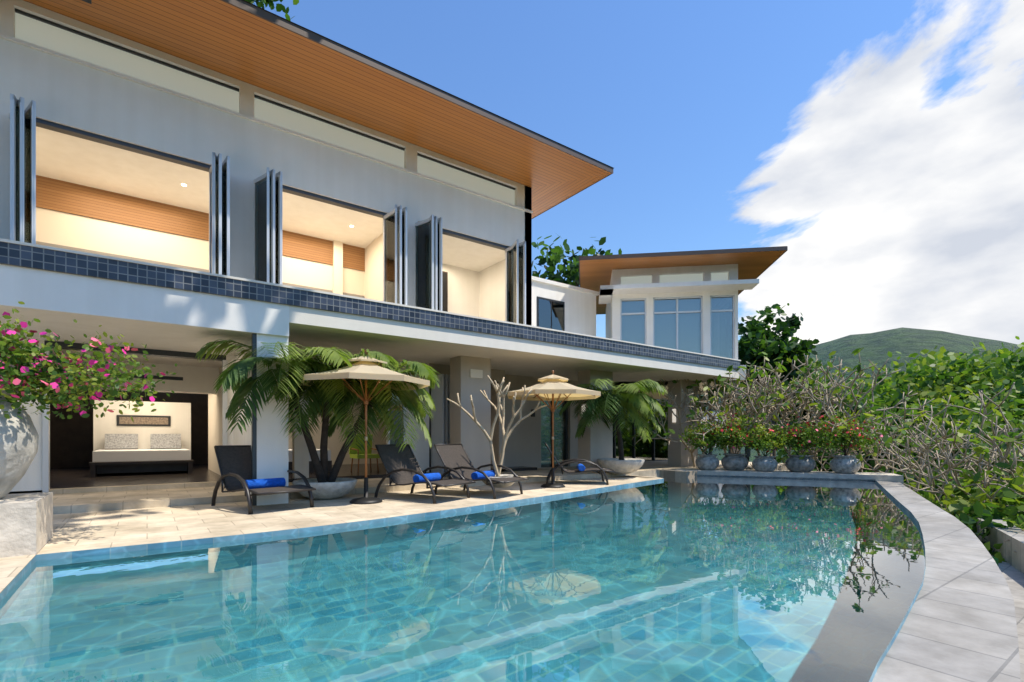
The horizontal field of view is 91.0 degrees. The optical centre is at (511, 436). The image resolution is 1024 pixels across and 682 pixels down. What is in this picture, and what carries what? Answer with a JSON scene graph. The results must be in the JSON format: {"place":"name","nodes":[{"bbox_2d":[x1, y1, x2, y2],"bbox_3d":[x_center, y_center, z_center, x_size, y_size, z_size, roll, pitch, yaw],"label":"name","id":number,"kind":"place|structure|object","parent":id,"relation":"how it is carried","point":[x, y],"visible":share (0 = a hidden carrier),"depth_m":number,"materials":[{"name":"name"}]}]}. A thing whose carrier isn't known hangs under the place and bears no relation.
{"place":"outdoors","nodes":[
{"label":"outdoors","id":0,"kind":"place"},
{"bbox_2d":[252,0,1023,345],"label":"sky","id":1,"kind":"structure","parent":0,"point":[880,143],"materials":[{"name":"blue"}]},
{"bbox_2d":[541,327,1023,463],"bbox_3d":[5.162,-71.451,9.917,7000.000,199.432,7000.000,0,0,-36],"label":"terrain","id":2,"kind":"structure","parent":0,"point":[878,346],"depth_m":642.66,"materials":[{"name":"green plant"}]},
{"bbox_2d":[245,0,298,20],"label":"tree","id":3,"kind":"object","parent":2,"relation":"on","point":[279,7],"visible":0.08,"depth_m":30.79,"materials":[{"name":"green plant"}]},
{"bbox_2d":[0,460,788,592],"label":"pool deck","id":4,"kind":"structure","parent":2,"relation":"on","point":[90,520],"depth_m":7.73,"materials":[{"name":"stone"}]},
{"bbox_2d":[0,492,52,557],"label":"urn pedestal","id":5,"kind":"object","parent":4,"relation":"on","point":[26,523],"visible":1,"depth_m":4.76,"materials":[{"name":"stone"}]},
{"bbox_2d":[0,389,38,498],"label":"urn","id":6,"kind":"object","parent":5,"relation":"on","point":[19,438],"visible":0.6,"depth_m":4.89,"materials":[{"name":"stone"}]},
{"bbox_2d":[0,301,176,421],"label":"flowering bush","id":7,"kind":"object","parent":6,"relation":"in","point":[21,370],"visible":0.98,"depth_m":5.02,"materials":[{"name":"green plant"}]},
{"bbox_2d":[211,445,315,513],"bbox_3d":[-3.954,0.635,8.024,1.655,0.979,0.988,0,0,40],"label":"lounger","id":8,"kind":"object","parent":4,"relation":"on","point":[234,462],"visible":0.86,"depth_m":8.07,"materials":[{"name":"fabric"}]},
{"bbox_2d":[292,478,356,499],"bbox_3d":[-3.384,0.954,9.132,1.116,0.333,1.116,0,0,-36],"label":"bowl","id":9,"kind":"object","parent":4,"relation":"on","point":[338,488],"visible":0.87,"depth_m":8.79,"materials":[{"name":"stone"}]},
{"bbox_2d":[195,340,439,482],"bbox_3d":[-3.267,-0.351,9.037,4.113,2.439,2.596,0,0,-36],"label":"pygmy palm","id":10,"kind":"object","parent":9,"relation":"on","point":[339,399],"visible":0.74,"depth_m":8.53,"materials":[{"name":"green plant"}]},
{"bbox_2d":[301,350,429,503],"bbox_3d":[-2.487,-0.180,8.582,1.996,2.600,1.996,0,0,20],"label":"umbrella","id":11,"kind":"object","parent":4,"relation":"on","point":[365,367],"visible":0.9,"depth_m":8.31,"materials":[{"name":"beige fabric"}]},
{"bbox_2d":[0,0,749,505],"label":"villa","id":12,"kind":"object","parent":4,"relation":"on","point":[286,152],"visible":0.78,"depth_m":10.56,"materials":[{"name":"paint"}]},
{"bbox_2d":[89,434,193,476],"bbox_3d":[-9.667,0.428,13.229,2.040,1.004,2.730,0,0,-36],"label":"bed","id":13,"kind":"object","parent":12,"relation":"on","point":[121,453],"visible":0.98,"depth_m":12.65,"materials":[{"name":"white fabric"}]},
{"bbox_2d":[288,449,331,473],"bbox_3d":[-6.056,0.640,13.334,2.000,0.580,1.800,0,0,-36],"label":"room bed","id":14,"kind":"object","parent":12,"relation":"on","point":[311,468],"visible":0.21,"depth_m":12.89,"materials":[{"name":"white wood"}]},
{"bbox_2d":[349,434,379,472],"bbox_3d":[-3.945,0.433,13.438,0.600,0.998,0.691,0,0,-36],"label":"green chair","id":15,"kind":"object","parent":12,"relation":"on","point":[355,451],"visible":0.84,"depth_m":13.49,"materials":[{"name":"green"}]},
{"bbox_2d":[239,398,675,421],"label":"wall sconces","id":16,"kind":"object","parent":12,"relation":"attached to","point":[673,416],"depth_m":16.96,"materials":[{"name":"grey metal"}]},
{"bbox_2d":[374,444,475,503],"bbox_3d":[-1.577,0.635,9.126,1.655,0.979,0.988,0,0,32],"label":"lounger","id":17,"kind":"object","parent":4,"relation":"on","point":[402,468],"visible":0.98,"depth_m":9.21,"materials":[{"name":"fabric"}]},
{"bbox_2d":[434,444,528,498],"bbox_3d":[-0.598,0.635,9.755,1.655,0.979,0.988,0,0,32],"label":"lounger","id":18,"kind":"object","parent":4,"relation":"on","point":[455,457],"visible":0.83,"depth_m":9.86,"materials":[{"name":"fabric"}]},
{"bbox_2d":[482,474,517,487],"bbox_3d":[-0.257,0.895,10.100,0.769,0.229,0.769,0,0,-36],"label":"sculpture bowl","id":19,"kind":"object","parent":4,"relation":"on","point":[500,485],"visible":0.44,"depth_m":9.89,"materials":[{"name":"stone"}]},
{"bbox_2d":[446,375,546,476],"bbox_3d":[-0.272,-0.222,9.939,1.420,2.058,1.910,0,0,21],"label":"driftwood sculpture","id":20,"kind":"object","parent":19,"relation":"on","point":[499,394],"visible":1,"depth_m":9.92,"materials":[{"name":"beige wood"}]},
{"bbox_2d":[507,370,600,487],"bbox_3d":[0.911,-0.180,11.200,1.996,2.600,1.996,0,0,2],"label":"umbrella","id":21,"kind":"object","parent":4,"relation":"on","point":[552,388],"visible":0.97,"depth_m":11.03,"materials":[{"name":"beige fabric"}]},
{"bbox_2d":[544,442,614,484],"bbox_3d":[1.611,0.635,12.159,1.655,0.979,0.988,0,0,4],"label":"lounger","id":22,"kind":"object","parent":4,"relation":"on","point":[581,468],"visible":0.91,"depth_m":11.77,"materials":[{"name":"fabric"}]},
{"bbox_2d":[597,458,644,473],"bbox_3d":[2.995,0.816,13.908,1.302,0.388,1.302,0,0,-36],"label":"bowl","id":23,"kind":"object","parent":4,"relation":"on","point":[625,465],"visible":0.97,"depth_m":13.45,"materials":[{"name":"stone"}]},
{"bbox_2d":[559,379,667,459],"bbox_3d":[2.692,-0.413,13.832,3.004,2.299,2.899,0,0,-36],"label":"pygmy palm","id":24,"kind":"object","parent":23,"relation":"on","point":[607,401],"visible":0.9,"depth_m":13.10,"materials":[{"name":"green plant"}]},
{"bbox_2d":[579,246,787,453],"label":"house","id":25,"kind":"structure","parent":4,"relation":"on","point":[683,300],"depth_m":17.89,"materials":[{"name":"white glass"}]},
{"bbox_2d":[629,377,777,466],"bbox_3d":[6.371,-0.428,16.506,5.123,3.726,3.370,0,0,-36],"label":"frangipani","id":26,"kind":"object","parent":4,"relation":"on","point":[689,406],"visible":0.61,"depth_m":16.01,"materials":[{"name":"grey plant"}]},
{"bbox_2d":[691,376,788,452],"bbox_3d":[7.785,-0.321,16.762,4.195,3.519,3.896,0,0,-6],"label":"frangipani","id":27,"kind":"object","parent":4,"relation":"on","point":[730,410],"visible":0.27,"depth_m":16.35,"materials":[{"name":"grey plant"}]},
{"bbox_2d":[723,368,912,463],"bbox_3d":[8.996,-0.332,15.952,4.133,3.540,5.235,0,0,9],"label":"frangipani","id":28,"kind":"object","parent":4,"relation":"on","point":[868,408],"visible":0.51,"depth_m":15.42,"materials":[{"name":"grey plant"}]},
{"bbox_2d":[0,475,925,681],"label":"pool edge","id":29,"kind":"object","parent":2,"relation":"in","point":[25,569],"visible":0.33,"depth_m":5.88,"materials":[{"name":"grey stone"}]},
{"bbox_2d":[0,475,924,681],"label":"pool water","id":30,"kind":"structure","parent":29,"relation":"in","point":[693,579],"depth_m":3.69,"materials":[{"name":"teal liquid"}]},
{"bbox_2d":[532,234,621,286],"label":"tree","id":31,"kind":"object","parent":2,"relation":"on","point":[556,255],"visible":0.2,"depth_m":25.02,"materials":[{"name":"green plant"}]},
{"bbox_2d":[718,338,762,460],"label":"slope tree","id":32,"kind":"object","parent":2,"relation":"on","point":[746,412],"depth_m":32.73,"materials":[{"name":"green plant"}]},
{"bbox_2d":[679,351,853,455],"bbox_3d":[7.420,-0.619,15.671,4.930,4.111,4.516,0,0,-36],"label":"frangipani","id":33,"kind":"object","parent":2,"relation":"on","point":[761,383],"visible":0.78,"depth_m":15.00,"materials":[{"name":"green plant"}]},
{"bbox_2d":[721,303,821,459],"bbox_3d":[14.132,-1.149,28.176,6.477,12.536,5.541,0,0,-36],"label":"tree","id":34,"kind":"object","parent":2,"relation":"on","point":[768,341],"visible":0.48,"depth_m":27.03,"materials":[{"name":"green plant"}]},
{"bbox_2d":[676,468,902,483],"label":"low wall","id":35,"kind":"structure","parent":2,"relation":"on","point":[886,477],"depth_m":13.82,"materials":[{"name":"stone"}]},
{"bbox_2d":[695,454,718,469],"bbox_3d":[5.887,0.770,15.168,0.684,0.460,0.677,0,0,-36],"label":"flower pot","id":36,"kind":"object","parent":35,"relation":"on","point":[707,462],"visible":0.99,"depth_m":14.93,"materials":[{"name":"stone"}]},
{"bbox_2d":[678,420,736,454],"bbox_3d":[5.917,0.037,15.251,1.690,1.120,1.607,0,0,29],"label":"pot shrub","id":37,"kind":"object","parent":36,"relation":"in","point":[695,439],"visible":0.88,"depth_m":15.04,"materials":[{"name":"green plant"}]},
{"bbox_2d":[721,453,748,470],"bbox_3d":[6.608,0.755,14.939,0.758,0.490,0.750,0,0,-36],"label":"flower pot","id":38,"kind":"object","parent":35,"relation":"on","point":[734,462],"visible":0.99,"depth_m":14.68,"materials":[{"name":"stone"}]},
{"bbox_2d":[701,412,768,453],"bbox_3d":[6.670,-0.063,14.901,1.843,1.325,1.774,0,0,-36],"label":"pot shrub","id":39,"kind":"object","parent":38,"relation":"on","point":[738,436],"visible":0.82,"depth_m":14.66,"materials":[{"name":"green plant"}]},
{"bbox_2d":[752,456,777,471],"bbox_3d":[7.275,0.782,14.493,0.673,0.435,0.666,0,0,-36],"label":"flower pot","id":40,"kind":"object","parent":35,"relation":"on","point":[765,464],"visible":0.98,"depth_m":14.27,"materials":[{"name":"ceramic"}]},
{"bbox_2d":[744,420,792,456],"bbox_3d":[7.317,0.041,14.470,1.365,1.117,1.533,0,0,13],"label":"pot shrub","id":41,"kind":"object","parent":40,"relation":"on","point":[765,441],"visible":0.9,"depth_m":14.29,"materials":[{"name":"green plant"}]},
{"bbox_2d":[785,455,815,471],"bbox_3d":[8.146,0.762,14.230,0.770,0.475,0.762,0,0,-36],"label":"flower pot","id":42,"kind":"object","parent":35,"relation":"on","point":[794,463],"visible":0.85,"depth_m":13.97,"materials":[{"name":"ceramic"}]},
{"bbox_2d":[769,416,830,454],"bbox_3d":[8.104,-0.019,14.218,1.714,1.234,1.651,0,0,-36],"label":"pot shrub","id":43,"kind":"object","parent":42,"relation":"on","point":[802,436],"visible":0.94,"depth_m":13.95,"materials":[{"name":"green plant"}]},
{"bbox_2d":[829,455,860,473],"bbox_3d":[9.079,0.757,13.722,0.735,0.485,0.728,0,0,-36],"label":"flower pot","id":44,"kind":"object","parent":35,"relation":"on","point":[843,464],"visible":0.98,"depth_m":13.48,"materials":[{"name":"ceramic"}]},
{"bbox_2d":[809,412,889,455],"bbox_3d":[8.939,-0.083,13.742,1.858,1.362,1.815,0,0,11],"label":"pot shrub","id":45,"kind":"object","parent":44,"relation":"in","point":[849,436],"visible":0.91,"depth_m":13.55,"materials":[{"name":"green plant"}]},
{"bbox_2d":[767,365,857,424],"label":"slope tree","id":46,"kind":"object","parent":2,"relation":"on","point":[805,411],"visible":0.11,"depth_m":28.92,"materials":[{"name":"green plant"}]},
{"bbox_2d":[768,388,873,450],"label":"slope tree","id":47,"kind":"object","parent":2,"relation":"on","point":[854,404],"visible":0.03,"depth_m":32.42,"materials":[{"name":"green plant"}]},
{"bbox_2d":[817,371,870,393],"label":"slope tree","id":48,"kind":"object","parent":2,"relation":"on","point":[849,379],"depth_m":45.27,"materials":[{"name":"green plant"}]},
{"bbox_2d":[776,417,918,472],"bbox_3d":[17.556,2.532,25.651,7.908,7.186,7.209,0,0,-36],"label":"slope tree","id":49,"kind":"object","parent":2,"relation":"on","point":[827,465],"visible":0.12,"depth_m":24.71,"materials":[{"name":"green plant"}]},
{"bbox_2d":[778,347,941,454],"bbox_3d":[9.888,-0.505,15.005,5.480,3.888,4.072,0,0,-36],"label":"frangipani","id":50,"kind":"object","parent":2,"relation":"on","point":[856,369],"visible":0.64,"depth_m":14.32,"materials":[{"name":"grey plant"}]},
{"bbox_2d":[856,393,890,405],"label":"slope tree","id":51,"kind":"object","parent":2,"relation":"on","point":[881,397],"depth_m":35.02,"materials":[{"name":"green plant"}]},
{"bbox_2d":[750,401,1002,502],"bbox_3d":[10.865,1.493,15.230,6.788,5.336,5.911,0,0,-36],"label":"frangipani","id":52,"kind":"object","parent":2,"relation":"on","point":[802,456],"visible":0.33,"depth_m":15.14,"materials":[{"name":"grey plant"}]},
{"bbox_2d":[849,391,916,428],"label":"slope tree","id":53,"kind":"object","parent":2,"relation":"on","point":[898,395],"depth_m":30.02,"materials":[{"name":"green plant"}]},
{"bbox_2d":[863,463,939,490],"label":"slope tree","id":54,"kind":"object","parent":2,"relation":"on","point":[883,469],"depth_m":18.39,"materials":[{"name":"green plant"}]},
{"bbox_2d":[847,349,959,400],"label":"slope tree","id":55,"kind":"object","parent":2,"relation":"on","point":[923,352],"visible":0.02,"depth_m":38.22,"materials":[{"name":"green plant"}]},
{"bbox_2d":[813,386,1023,511],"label":"frangipani","id":56,"kind":"object","parent":2,"relation":"on","point":[969,474],"visible":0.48,"depth_m":12.89,"materials":[{"name":"green plant"}]},
{"bbox_2d":[903,455,946,499],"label":"slope tree","id":57,"kind":"object","parent":2,"relation":"on","point":[913,484],"depth_m":17.33,"materials":[{"name":"green plant"}]},
{"bbox_2d":[858,342,1012,406],"bbox_3d":[28.441,1.544,33.657,10.285,15.359,9.017,0,0,38],"label":"slope tree","id":58,"kind":"object","parent":2,"relation":"on","point":[896,382],"visible":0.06,"depth_m":34.17,"materials":[{"name":"green plant"}]},
{"bbox_2d":[855,382,1023,513],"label":"frangipani","id":59,"kind":"object","parent":2,"relation":"on","point":[959,433],"visible":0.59,"depth_m":11.79,"materials":[{"name":"green plant"}]},
{"bbox_2d":[866,342,1019,416],"bbox_3d":[26.840,1.648,30.016,9.871,14.429,10.567,0,0,36],"label":"slope tree","id":60,"kind":"object","parent":2,"relation":"on","point":[932,353],"visible":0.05,"depth_m":30.36,"materials":[{"name":"green plant"}]},
{"bbox_2d":[863,392,1023,471],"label":"slope tree","id":61,"kind":"object","parent":2,"relation":"on","point":[936,410],"visible":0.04,"depth_m":24.11,"materials":[{"name":"green plant"}]},
{"bbox_2d":[870,336,1023,421],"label":"slope tree","id":62,"kind":"object","parent":2,"relation":"on","point":[999,364],"visible":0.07,"depth_m":27.79,"materials":[{"name":"green plant"}]},
{"bbox_2d":[872,481,1023,681],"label":"stone walkway","id":63,"kind":"structure","parent":2,"relation":"on","point":[964,621],"depth_m":3.44,"materials":[{"name":"grey stone"}]},
{"bbox_2d":[878,383,1023,474],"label":"slope tree","id":64,"kind":"object","parent":2,"relation":"on","point":[976,420],"visible":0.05,"depth_m":19.92,"materials":[{"name":"green plant"}]},
{"bbox_2d":[903,482,1004,508],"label":"slope tree","id":65,"kind":"object","parent":2,"relation":"on","point":[940,502],"depth_m":11.86,"materials":[{"name":"green plant"}]},
{"bbox_2d":[896,426,1020,502],"bbox_3d":[15.099,2.687,16.199,5.834,6.086,5.522,0,0,4],"label":"slope tree","id":66,"kind":"object","parent":2,"relation":"on","point":[977,430],"visible":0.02,"depth_m":16.13,"materials":[{"name":"green plant"}]},
{"bbox_2d":[906,351,1020,416],"bbox_3d":[26.159,1.927,26.032,9.516,13.308,9.239,0,0,-36],"label":"slope tree","id":67,"kind":"object","parent":2,"relation":"on","point":[940,391],"visible":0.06,"depth_m":26.52,"materials":[{"name":"green plant"}]},
{"bbox_2d":[929,483,1017,534],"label":"slope tree","id":68,"kind":"object","parent":2,"relation":"on","point":[979,495],"visible":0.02,"depth_m":10.36,"materials":[{"name":"green plant"}]},
{"bbox_2d":[927,459,1023,514],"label":"slope tree","id":69,"kind":"object","parent":2,"relation":"on","point":[960,492],"visible":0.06,"depth_m":12.58,"materials":[{"name":"green plant"}]},
{"bbox_2d":[930,342,1023,422],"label":"slope tree","id":70,"kind":"object","parent":2,"relation":"on","point":[996,374],"visible":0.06,"depth_m":24.26,"materials":[{"name":"green plant"}]},
{"bbox_2d":[938,411,1023,502],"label":"slope tree","id":71,"kind":"object","parent":2,"relation":"on","point":[1008,415],"visible":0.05,"depth_m":15.06,"materials":[{"name":"green plant"}]},
{"bbox_2d":[944,468,1023,523],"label":"slope tree","id":72,"kind":"object","parent":2,"relation":"on","point":[1017,481],"visible":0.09,"depth_m":10.18,"materials":[{"name":"green plant"}]},
{"bbox_2d":[950,432,1023,515],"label":"frangipani","id":73,"kind":"object","parent":2,"relation":"on","point":[1011,467],"visible":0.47,"depth_m":11.05,"materials":[{"name":"green plant"}]},
{"bbox_2d":[951,501,1023,562],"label":"slope tree","id":74,"kind":"object","parent":2,"relation":"on","point":[985,515],"visible":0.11,"depth_m":8.91,"materials":[{"name":"green plant"}]},
{"bbox_2d":[959,396,1018,422],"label":"slope tree","id":75,"kind":"object","parent":2,"relation":"on","point":[1002,410],"depth_m":23.36,"materials":[{"name":"green plant"}]},
{"bbox_2d":[968,372,1023,429],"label":"slope tree","id":76,"kind":"object","parent":2,"relation":"on","point":[1019,386],"visible":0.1,"depth_m":20.76,"materials":[{"name":"green plant"}]},
{"bbox_2d":[1004,521,1023,552],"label":"frangipani","id":77,"kind":"object","parent":2,"relation":"on","point":[1017,526],"visible":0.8,"depth_m":8.19,"materials":[{"name":"green plant"}]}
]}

